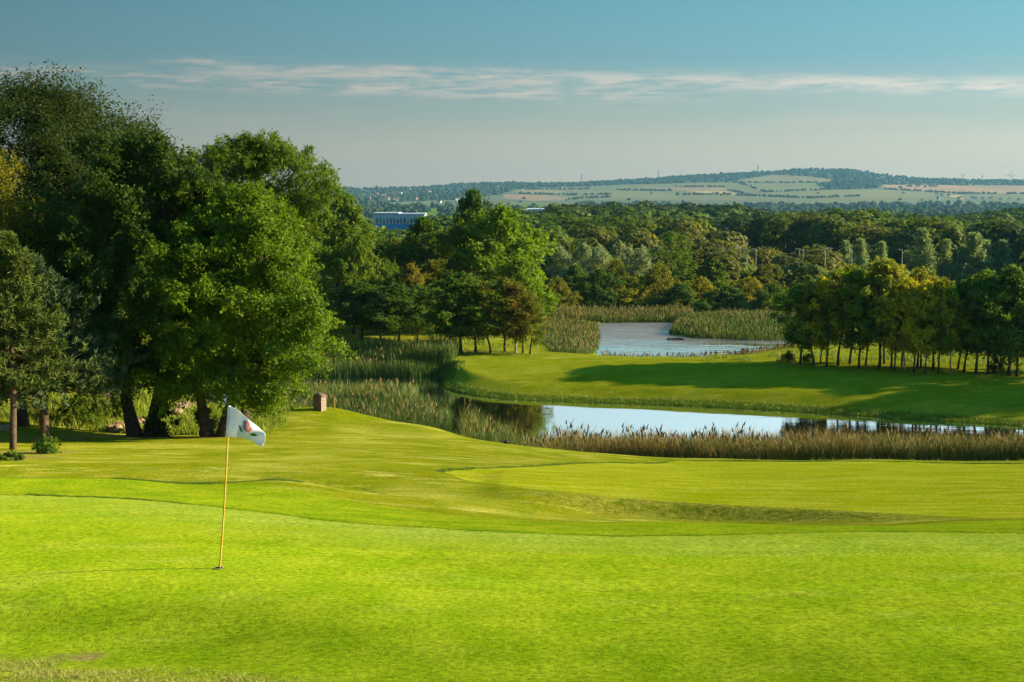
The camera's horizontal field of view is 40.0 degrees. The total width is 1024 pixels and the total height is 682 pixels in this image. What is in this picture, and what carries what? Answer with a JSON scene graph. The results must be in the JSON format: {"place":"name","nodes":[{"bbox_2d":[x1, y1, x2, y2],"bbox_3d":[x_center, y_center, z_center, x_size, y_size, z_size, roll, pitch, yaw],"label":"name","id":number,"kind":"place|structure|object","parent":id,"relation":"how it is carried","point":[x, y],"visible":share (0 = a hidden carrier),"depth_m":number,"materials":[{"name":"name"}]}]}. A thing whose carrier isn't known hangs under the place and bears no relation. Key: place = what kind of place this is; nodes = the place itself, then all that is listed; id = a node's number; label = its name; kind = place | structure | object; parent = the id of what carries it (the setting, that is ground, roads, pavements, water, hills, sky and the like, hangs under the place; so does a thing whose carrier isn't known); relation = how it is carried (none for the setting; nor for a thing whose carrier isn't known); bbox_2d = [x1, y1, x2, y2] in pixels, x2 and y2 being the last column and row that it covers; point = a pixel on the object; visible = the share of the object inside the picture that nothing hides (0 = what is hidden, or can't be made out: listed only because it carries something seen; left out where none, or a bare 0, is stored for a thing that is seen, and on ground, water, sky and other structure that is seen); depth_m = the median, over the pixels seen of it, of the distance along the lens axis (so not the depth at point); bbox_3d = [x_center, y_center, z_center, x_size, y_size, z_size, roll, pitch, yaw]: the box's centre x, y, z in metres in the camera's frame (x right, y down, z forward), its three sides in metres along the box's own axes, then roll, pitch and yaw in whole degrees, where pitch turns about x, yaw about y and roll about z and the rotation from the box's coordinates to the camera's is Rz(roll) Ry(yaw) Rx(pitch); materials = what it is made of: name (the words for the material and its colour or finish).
{"place":"outdoors","nodes":[
{"label":"outdoors","id":0,"kind":"place"},
{"bbox_2d":[0,652,336,681],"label":"rough grass","id":1,"kind":"structure","parent":0,"point":[43,672],"depth_m":14.58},
{"bbox_2d":[373,212,426,229],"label":"warehouse","id":2,"kind":"structure","parent":0,"point":[397,220],"depth_m":471.39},
{"bbox_2d":[0,204,1023,681],"bbox_3d":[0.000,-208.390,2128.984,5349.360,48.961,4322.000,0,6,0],"label":"ground","id":3,"kind":"structure","parent":0,"point":[532,580],"depth_m":20.25,"materials":[{"name":"plant"}]},
{"bbox_2d":[0,145,84,289],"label":"maple tree","id":4,"kind":"object","parent":3,"relation":"on","point":[8,187],"visible":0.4,"depth_m":60.47,"materials":[{"name":"green plant"}]},
{"bbox_2d":[0,230,102,449],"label":"pine tree","id":5,"kind":"object","parent":3,"relation":"on","point":[18,306],"visible":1,"depth_m":49.96,"materials":[{"name":"green plant"}]},
{"bbox_2d":[0,252,151,440],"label":"pine tree","id":6,"kind":"object","parent":3,"relation":"on","point":[96,363],"visible":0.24,"depth_m":53.59,"materials":[{"name":"green plant"}]},
{"bbox_2d":[49,381,112,427],"bbox_3d":[-19.184,3.207,63.276,2.878,2.927,2.869,6,9,42],"label":"elder bush","id":7,"kind":"object","parent":3,"relation":"on","point":[81,404],"visible":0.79,"depth_m":62.76,"materials":[{"name":"green plant"}]},
{"bbox_2d":[1,123,181,402],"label":"elm tree","id":8,"kind":"object","parent":3,"relation":"on","point":[86,145],"visible":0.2,"depth_m":63.69,"materials":[{"name":"green plant"}]},
{"bbox_2d":[0,60,200,393],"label":"beech tree","id":9,"kind":"object","parent":3,"relation":"on","point":[52,111],"visible":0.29,"depth_m":65.75,"materials":[{"name":"green plant"}]},
{"bbox_2d":[30,119,252,436],"bbox_3d":[-15.169,-2.254,58.254,10.797,13.725,10.034,0,6,0],"label":"sycamore tree","id":10,"kind":"object","parent":3,"relation":"on","point":[116,188],"visible":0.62,"depth_m":56.30,"materials":[{"name":"green plant"}]},
{"bbox_2d":[0,384,301,434],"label":"wild grass","id":11,"kind":"structure","parent":3,"relation":"on","point":[142,396],"depth_m":64.31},
{"bbox_2d":[140,401,181,436],"bbox_3d":[-14.762,3.393,59.250,1.836,2.217,1.574,0,6,0],"label":"ivy bush","id":12,"kind":"object","parent":3,"relation":"on","point":[162,431],"visible":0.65,"depth_m":58.99,"materials":[{"name":"green plant"}]},
{"bbox_2d":[0,477,384,493],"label":"apron grass","id":13,"kind":"structure","parent":3,"relation":"on","point":[218,482],"depth_m":29.52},
{"bbox_2d":[95,179,357,436],"bbox_3d":[-11.031,-1.125,57.491,10.621,11.296,9.572,4,8,33],"label":"sycamore tree","id":14,"kind":"object","parent":3,"relation":"on","point":[285,329],"visible":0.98,"depth_m":55.40,"materials":[{"name":"green plant"}]},
{"bbox_2d":[144,128,354,421],"bbox_3d":[-11.104,-2.291,60.672,8.934,13.688,9.876,0,6,0],"label":"ash tree","id":15,"kind":"object","parent":3,"relation":"on","point":[246,156],"visible":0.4,"depth_m":59.52,"materials":[{"name":"green plant"}]},
{"bbox_2d":[301,190,377,328],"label":"oak tree","id":16,"kind":"object","parent":3,"relation":"on","point":[351,210],"visible":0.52,"depth_m":126.23,"materials":[{"name":"green plant"}]},
{"bbox_2d":[283,376,419,397],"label":"shaded reeds","id":17,"kind":"object","parent":3,"relation":"on","point":[327,387],"visible":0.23,"depth_m":96.52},
{"bbox_2d":[327,231,384,333],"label":"lime tree","id":18,"kind":"object","parent":3,"relation":"on","point":[361,266],"visible":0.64,"depth_m":123.51,"materials":[{"name":"green plant"}]},
{"bbox_2d":[250,333,462,377],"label":"pond end reeds","id":19,"kind":"object","parent":3,"relation":"on","point":[392,359],"visible":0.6,"depth_m":105.33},
{"bbox_2d":[322,280,398,339],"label":"apple tree","id":20,"kind":"object","parent":3,"relation":"on","point":[361,288],"visible":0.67,"depth_m":119.51,"materials":[{"name":"green plant"}]},
{"bbox_2d":[277,378,455,431],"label":"bank reeds","id":21,"kind":"object","parent":3,"relation":"on","point":[392,406],"visible":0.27,"depth_m":82.57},
{"bbox_2d":[345,285,419,341],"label":"apple tree","id":22,"kind":"object","parent":3,"relation":"on","point":[368,305],"visible":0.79,"depth_m":118.06,"materials":[{"name":"green plant"}]},
{"bbox_2d":[367,256,401,328],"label":"alder tree","id":23,"kind":"object","parent":3,"relation":"on","point":[388,271],"visible":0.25,"depth_m":125.44,"materials":[{"name":"green plant"}]},
{"bbox_2d":[357,282,428,339],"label":"apple tree","id":24,"kind":"object","parent":3,"relation":"on","point":[400,292],"visible":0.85,"depth_m":118.18,"materials":[{"name":"green plant"}]},
{"bbox_2d":[393,262,429,334],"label":"cherry tree","id":25,"kind":"object","parent":3,"relation":"on","point":[411,271],"visible":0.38,"depth_m":123.55,"materials":[{"name":"green plant"}]},
{"bbox_2d":[385,284,438,339],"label":"apple tree","id":26,"kind":"object","parent":3,"relation":"on","point":[419,326],"visible":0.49,"depth_m":119.52,"materials":[{"name":"green plant"}]},
{"bbox_2d":[408,258,452,332],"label":"alder tree","id":27,"kind":"object","parent":3,"relation":"on","point":[433,266],"visible":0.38,"depth_m":125.71,"materials":[{"name":"green plant"}]},
{"bbox_2d":[396,213,469,302],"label":"oak tree","id":28,"kind":"object","parent":3,"relation":"on","point":[414,244],"visible":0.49,"depth_m":133.47,"materials":[{"name":"green plant"}]},
{"bbox_2d":[434,221,482,310],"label":"hawthorn tree","id":29,"kind":"object","parent":3,"relation":"on","point":[446,244],"visible":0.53,"depth_m":131.84,"materials":[{"name":"green plant"}]},
{"bbox_2d":[415,271,503,352],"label":"maple tree","id":30,"kind":"object","parent":3,"relation":"on","point":[454,283],"visible":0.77,"depth_m":109.58,"materials":[{"name":"green plant"}]},
{"bbox_2d":[429,278,510,352],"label":"maple tree","id":31,"kind":"object","parent":3,"relation":"on","point":[472,330],"visible":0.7,"depth_m":109.29,"materials":[{"name":"green plant"}]},
{"bbox_2d":[439,186,504,280],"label":"scots pine tree","id":32,"kind":"object","parent":3,"relation":"on","point":[470,201],"visible":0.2,"depth_m":140.97,"materials":[{"name":"green plant"}]},
{"bbox_2d":[464,280,514,351],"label":"birch tree","id":33,"kind":"object","parent":3,"relation":"on","point":[484,301],"visible":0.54,"depth_m":109.49,"materials":[{"name":"green plant"}]},
{"bbox_2d":[454,398,534,444],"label":"pondside reeds","id":34,"kind":"object","parent":3,"relation":"on","point":[486,431],"visible":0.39,"depth_m":74.32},
{"bbox_2d":[448,200,557,317],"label":"lime tree","id":35,"kind":"object","parent":3,"relation":"on","point":[517,246],"visible":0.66,"depth_m":129.55,"materials":[{"name":"green plant"}]},
{"bbox_2d":[479,276,536,352],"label":"birch tree","id":36,"kind":"object","parent":3,"relation":"on","point":[502,282],"visible":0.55,"depth_m":110.07,"materials":[{"name":"green plant"}]},
{"bbox_2d":[478,284,554,353],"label":"birch tree","id":37,"kind":"object","parent":3,"relation":"on","point":[514,289],"visible":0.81,"depth_m":109.40,"materials":[{"name":"green plant"}]},
{"bbox_2d":[501,292,547,353],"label":"birch tree","id":38,"kind":"object","parent":3,"relation":"on","point":[531,296],"visible":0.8,"depth_m":109.53,"materials":[{"name":"green plant"}]},
{"bbox_2d":[500,299,552,352],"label":"birch tree","id":39,"kind":"object","parent":3,"relation":"on","point":[533,305],"visible":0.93,"depth_m":109.15,"materials":[{"name":"green plant"}]},
{"bbox_2d":[495,258,561,327],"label":"lime tree","id":40,"kind":"object","parent":3,"relation":"on","point":[516,271],"visible":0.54,"depth_m":125.57,"materials":[{"name":"green plant"}]},
{"bbox_2d":[43,200,1023,219],"bbox_3d":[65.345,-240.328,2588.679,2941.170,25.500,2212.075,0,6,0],"label":"valley wood","id":41,"kind":"object","parent":3,"relation":"on","point":[925,208],"visible":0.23,"depth_m":2823.48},
{"bbox_2d":[541,245,579,294],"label":"white willow","id":42,"kind":"object","parent":3,"relation":"on","point":[562,266],"visible":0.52,"depth_m":229.22,"materials":[{"name":"green plant"}]},
{"bbox_2d":[542,275,581,312],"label":"willow tree","id":43,"kind":"object","parent":3,"relation":"on","point":[561,287],"visible":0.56,"depth_m":189.77,"materials":[{"name":"green plant"}]},
{"bbox_2d":[538,313,601,353],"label":"mound reeds","id":44,"kind":"object","parent":3,"relation":"on","point":[568,334],"visible":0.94,"depth_m":125.92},
{"bbox_2d":[555,264,600,309],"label":"alder tree","id":45,"kind":"object","parent":3,"relation":"on","point":[574,270],"visible":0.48,"depth_m":197.89,"materials":[{"name":"green plant"}]},
{"bbox_2d":[580,243,615,298],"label":"white willow","id":46,"kind":"object","parent":3,"relation":"on","point":[602,259],"visible":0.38,"depth_m":227.23,"materials":[{"name":"green plant"}]},
{"bbox_2d":[576,267,625,310],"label":"alder tree","id":47,"kind":"object","parent":3,"relation":"on","point":[597,276],"visible":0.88,"depth_m":195.04,"materials":[{"name":"green plant"}]},
{"bbox_2d":[553,303,693,322],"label":"back reeds","id":48,"kind":"object","parent":3,"relation":"on","point":[624,313],"visible":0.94,"depth_m":146.89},
{"bbox_2d":[604,228,666,275],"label":"woodland tree","id":49,"kind":"object","parent":3,"relation":"on","point":[644,239],"visible":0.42,"depth_m":260.85,"materials":[{"name":"green plant"}]},
{"bbox_2d":[611,277,662,310],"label":"hawthorn tree","id":50,"kind":"object","parent":3,"relation":"on","point":[635,284],"visible":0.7,"depth_m":197.09,"materials":[{"name":"green plant"}]},
{"bbox_2d":[621,244,657,304],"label":"white willow","id":51,"kind":"object","parent":3,"relation":"on","point":[642,261],"visible":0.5,"depth_m":230.75,"materials":[{"name":"green plant"}]},
{"bbox_2d":[633,261,690,308],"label":"willow tree","id":52,"kind":"object","parent":3,"relation":"on","point":[656,281],"visible":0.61,"depth_m":198.91,"materials":[{"name":"green plant"}]},
{"bbox_2d":[304,200,1023,291],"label":"wood","id":53,"kind":"object","parent":3,"relation":"on","point":[709,213],"visible":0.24,"depth_m":512.92,"materials":[{"name":"green plant"}]},
{"bbox_2d":[646,229,702,295],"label":"willow tree","id":54,"kind":"object","parent":3,"relation":"on","point":[670,238],"visible":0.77,"depth_m":205.38,"materials":[{"name":"green plant"}]},
{"bbox_2d":[649,282,711,311],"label":"alder tree","id":55,"kind":"object","parent":3,"relation":"on","point":[682,294],"visible":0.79,"depth_m":195.89,"materials":[{"name":"green plant"}]},
{"bbox_2d":[654,218,709,235],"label":"woodland tree","id":56,"kind":"object","parent":3,"relation":"on","point":[691,226],"visible":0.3,"depth_m":298.43,"materials":[{"name":"green plant"}]},
{"bbox_2d":[601,343,796,356],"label":"shore sedge","id":57,"kind":"object","parent":3,"relation":"on","point":[753,351],"visible":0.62,"depth_m":113.62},
{"bbox_2d":[683,275,721,311],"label":"hawthorn tree","id":58,"kind":"object","parent":3,"relation":"on","point":[703,285],"visible":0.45,"depth_m":203.70,"materials":[{"name":"green plant"}]},
{"bbox_2d":[676,247,747,298],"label":"woodland tree","id":59,"kind":"object","parent":3,"relation":"on","point":[732,267],"visible":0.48,"depth_m":217.40,"materials":[{"name":"green plant"}]},
{"bbox_2d":[687,257,738,310],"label":"willow tree","id":60,"kind":"object","parent":3,"relation":"on","point":[718,282],"visible":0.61,"depth_m":215.33,"materials":[{"name":"green plant"}]},
{"bbox_2d":[693,229,749,253],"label":"woodland tree","id":61,"kind":"object","parent":3,"relation":"on","point":[735,237],"visible":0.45,"depth_m":294.31,"materials":[{"name":"green plant"}]},
{"bbox_2d":[694,285,758,311],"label":"alder tree","id":62,"kind":"object","parent":3,"relation":"on","point":[729,297],"visible":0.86,"depth_m":197.15,"materials":[{"name":"green plant"}]},
{"bbox_2d":[435,459,1022,471],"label":"collar grass","id":63,"kind":"structure","parent":3,"relation":"on","point":[450,469],"depth_m":56.23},
{"bbox_2d":[442,359,1022,424],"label":"waterside grass","id":64,"kind":"structure","parent":3,"relation":"on","point":[708,401],"depth_m":90.03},
{"bbox_2d":[668,308,802,340],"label":"island reeds","id":65,"kind":"object","parent":3,"relation":"on","point":[731,322],"visible":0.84,"depth_m":133.45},
{"bbox_2d":[725,275,778,311],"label":"hawthorn tree","id":66,"kind":"object","parent":3,"relation":"on","point":[751,283],"visible":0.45,"depth_m":201.69,"materials":[{"name":"green plant"}]},
{"bbox_2d":[735,282,796,311],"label":"alder tree","id":67,"kind":"object","parent":3,"relation":"on","point":[767,292],"visible":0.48,"depth_m":195.55,"materials":[{"name":"green plant"}]},
{"bbox_2d":[511,418,1023,460],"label":"reeds","id":68,"kind":"object","parent":3,"relation":"on","point":[818,446],"visible":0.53,"depth_m":65.70,"materials":[{"name":"plant"}]},
{"bbox_2d":[741,262,808,306],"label":"willow tree","id":69,"kind":"object","parent":3,"relation":"on","point":[763,278],"visible":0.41,"depth_m":217.32,"materials":[{"name":"green plant"}]},
{"bbox_2d":[758,215,793,252],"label":"woodland tree","id":70,"kind":"object","parent":3,"relation":"on","point":[780,222],"visible":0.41,"depth_m":335.31,"materials":[{"name":"green plant"}]},
{"bbox_2d":[765,283,828,363],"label":"alder tree","id":71,"kind":"object","parent":3,"relation":"on","point":[787,306],"visible":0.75,"depth_m":99.44,"materials":[{"name":"green plant"}]},
{"bbox_2d":[780,260,835,290],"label":"woodland tree","id":72,"kind":"object","parent":3,"relation":"on","point":[803,271],"visible":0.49,"depth_m":217.94,"materials":[{"name":"green plant"}]},
{"bbox_2d":[776,215,840,252],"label":"woodland tree","id":73,"kind":"object","parent":3,"relation":"on","point":[798,231],"visible":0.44,"depth_m":314.94,"materials":[{"name":"green plant"}]},
{"bbox_2d":[785,280,842,365],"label":"birch tree","id":74,"kind":"object","parent":3,"relation":"on","point":[799,314],"visible":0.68,"depth_m":98.57,"materials":[{"name":"green plant"}]},
{"bbox_2d":[798,276,855,366],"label":"alder tree","id":75,"kind":"object","parent":3,"relation":"on","point":[821,285],"visible":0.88,"depth_m":97.86,"materials":[{"name":"green plant"}]},
{"bbox_2d":[802,214,856,251],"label":"woodland tree","id":76,"kind":"object","parent":3,"relation":"on","point":[825,226],"visible":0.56,"depth_m":304.46,"materials":[{"name":"green plant"}]},
{"bbox_2d":[809,266,877,365],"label":"birch tree","id":77,"kind":"object","parent":3,"relation":"on","point":[834,275],"visible":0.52,"depth_m":98.22,"materials":[{"name":"green plant"}]},
{"bbox_2d":[815,265,885,368],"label":"alder tree","id":78,"kind":"object","parent":3,"relation":"on","point":[855,277],"visible":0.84,"depth_m":96.93,"materials":[{"name":"green plant"}]},
{"bbox_2d":[838,223,897,256],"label":"woodland tree","id":79,"kind":"object","parent":3,"relation":"on","point":[852,235],"visible":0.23,"depth_m":278.56,"materials":[{"name":"green plant"}]},
{"bbox_2d":[848,256,915,368],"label":"alder tree","id":80,"kind":"object","parent":3,"relation":"on","point":[892,276],"visible":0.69,"depth_m":95.90,"materials":[{"name":"green plant"}]},
{"bbox_2d":[868,227,917,265],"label":"woodland tree","id":81,"kind":"object","parent":3,"relation":"on","point":[899,240],"visible":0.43,"depth_m":264.54,"materials":[{"name":"green plant"}]},
{"bbox_2d":[873,278,930,370],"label":"alder tree","id":82,"kind":"object","parent":3,"relation":"on","point":[894,304],"visible":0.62,"depth_m":95.17,"materials":[{"name":"green plant"}]},
{"bbox_2d":[880,277,940,371],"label":"birch tree","id":83,"kind":"object","parent":3,"relation":"on","point":[908,281],"visible":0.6,"depth_m":94.83,"materials":[{"name":"green plant"}]},
{"bbox_2d":[883,280,945,372],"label":"alder tree","id":84,"kind":"object","parent":3,"relation":"on","point":[900,343],"visible":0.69,"depth_m":94.74,"materials":[{"name":"green plant"}]},
{"bbox_2d":[902,227,948,284],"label":"poplar tree","id":85,"kind":"object","parent":3,"relation":"on","point":[923,241],"visible":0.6,"depth_m":250.92,"materials":[{"name":"green plant"}]},
{"bbox_2d":[898,278,958,373],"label":"alder tree","id":86,"kind":"object","parent":3,"relation":"on","point":[925,287],"visible":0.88,"depth_m":93.83,"materials":[{"name":"green plant"}]},
{"bbox_2d":[910,216,969,273],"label":"woodland tree","id":87,"kind":"object","parent":3,"relation":"on","point":[942,231],"visible":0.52,"depth_m":263.01,"materials":[{"name":"green plant"}]},
{"bbox_2d":[916,278,973,373],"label":"alder tree","id":88,"kind":"object","parent":3,"relation":"on","point":[951,293],"visible":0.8,"depth_m":93.88,"materials":[{"name":"green plant"}]},
{"bbox_2d":[917,277,974,373],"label":"tree","id":89,"kind":"object","parent":3,"relation":"on","point":[943,298],"visible":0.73,"depth_m":93.96,"materials":[{"name":"green plant"}]},
{"bbox_2d":[934,238,957,282],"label":"poplar tree","id":90,"kind":"object","parent":3,"relation":"on","point":[944,263],"visible":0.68,"depth_m":249.31,"materials":[{"name":"green plant"}]},
{"bbox_2d":[948,231,995,282],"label":"poplar tree","id":91,"kind":"object","parent":3,"relation":"on","point":[974,245],"visible":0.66,"depth_m":245.66,"materials":[{"name":"green plant"}]},
{"bbox_2d":[929,273,1016,373],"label":"alder tree","id":92,"kind":"object","parent":3,"relation":"on","point":[972,286],"visible":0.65,"depth_m":93.96,"materials":[{"name":"green plant"}]},
{"bbox_2d":[952,267,1023,373],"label":"alder tree","id":93,"kind":"object","parent":3,"relation":"on","point":[987,274],"visible":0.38,"depth_m":93.66,"materials":[{"name":"green plant"}]},
{"bbox_2d":[966,217,1023,273],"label":"woodland tree","id":94,"kind":"object","parent":3,"relation":"on","point":[992,230],"visible":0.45,"depth_m":264.11,"materials":[{"name":"green plant"}]},
{"bbox_2d":[974,266,1023,375],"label":"alder tree","id":95,"kind":"object","parent":3,"relation":"on","point":[996,349],"visible":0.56,"depth_m":93.09,"materials":[{"name":"green plant"}]},
{"bbox_2d":[980,263,1023,375],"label":"alder tree","id":96,"kind":"object","parent":3,"relation":"on","point":[1012,276],"visible":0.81,"depth_m":92.64,"materials":[{"name":"green plant"}]},
{"bbox_2d":[992,238,1019,273],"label":"poplar tree","id":97,"kind":"object","parent":3,"relation":"on","point":[1003,251],"visible":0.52,"depth_m":247.32,"materials":[{"name":"green plant"}]},
{"bbox_3d":[-3.841,2.970,18.436,0.122,0.003,0.122,0,6,0],"label":"golf hole","id":98,"kind":"object","parent":3,"relation":"on","visible":0},
{"bbox_2d":[219,406,264,567],"bbox_3d":[-3.526,1.977,18.247,0.702,2.274,0.129,2,6,14],"label":"flagstick","id":99,"kind":"object","parent":98,"relation":"in","point":[239,424],"visible":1,"depth_m":18.17,"materials":[{"name":"paint"}]},
{"bbox_2d":[0,0,1023,188],"label":"sky","id":100,"kind":"structure","parent":0,"point":[398,93],"materials":[{"name":"blue"}]},
{"bbox_2d":[16,171,1023,204],"bbox_3d":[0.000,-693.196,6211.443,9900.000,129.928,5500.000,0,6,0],"label":"hills","id":101,"kind":"structure","parent":0,"point":[869,195],"depth_m":4770.40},
{"bbox_2d":[284,167,1023,201],"bbox_3d":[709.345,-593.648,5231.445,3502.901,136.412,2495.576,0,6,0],"label":"hillside wood","id":102,"kind":"object","parent":101,"relation":"on","point":[842,180],"visible":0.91,"depth_m":5820.83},
{"bbox_2d":[223,374,1023,444],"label":"pond water","id":103,"kind":"structure","parent":0,"point":[545,415],"depth_m":85.20,"materials":[{"name":"liquid"}]},
{"bbox_2d":[318,329,1023,371],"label":"grove grass","id":104,"kind":"structure","parent":0,"point":[841,358],"depth_m":107.77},
{"bbox_2d":[594,322,843,356],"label":"pond water","id":105,"kind":"structure","parent":0,"point":[640,338],"depth_m":126.56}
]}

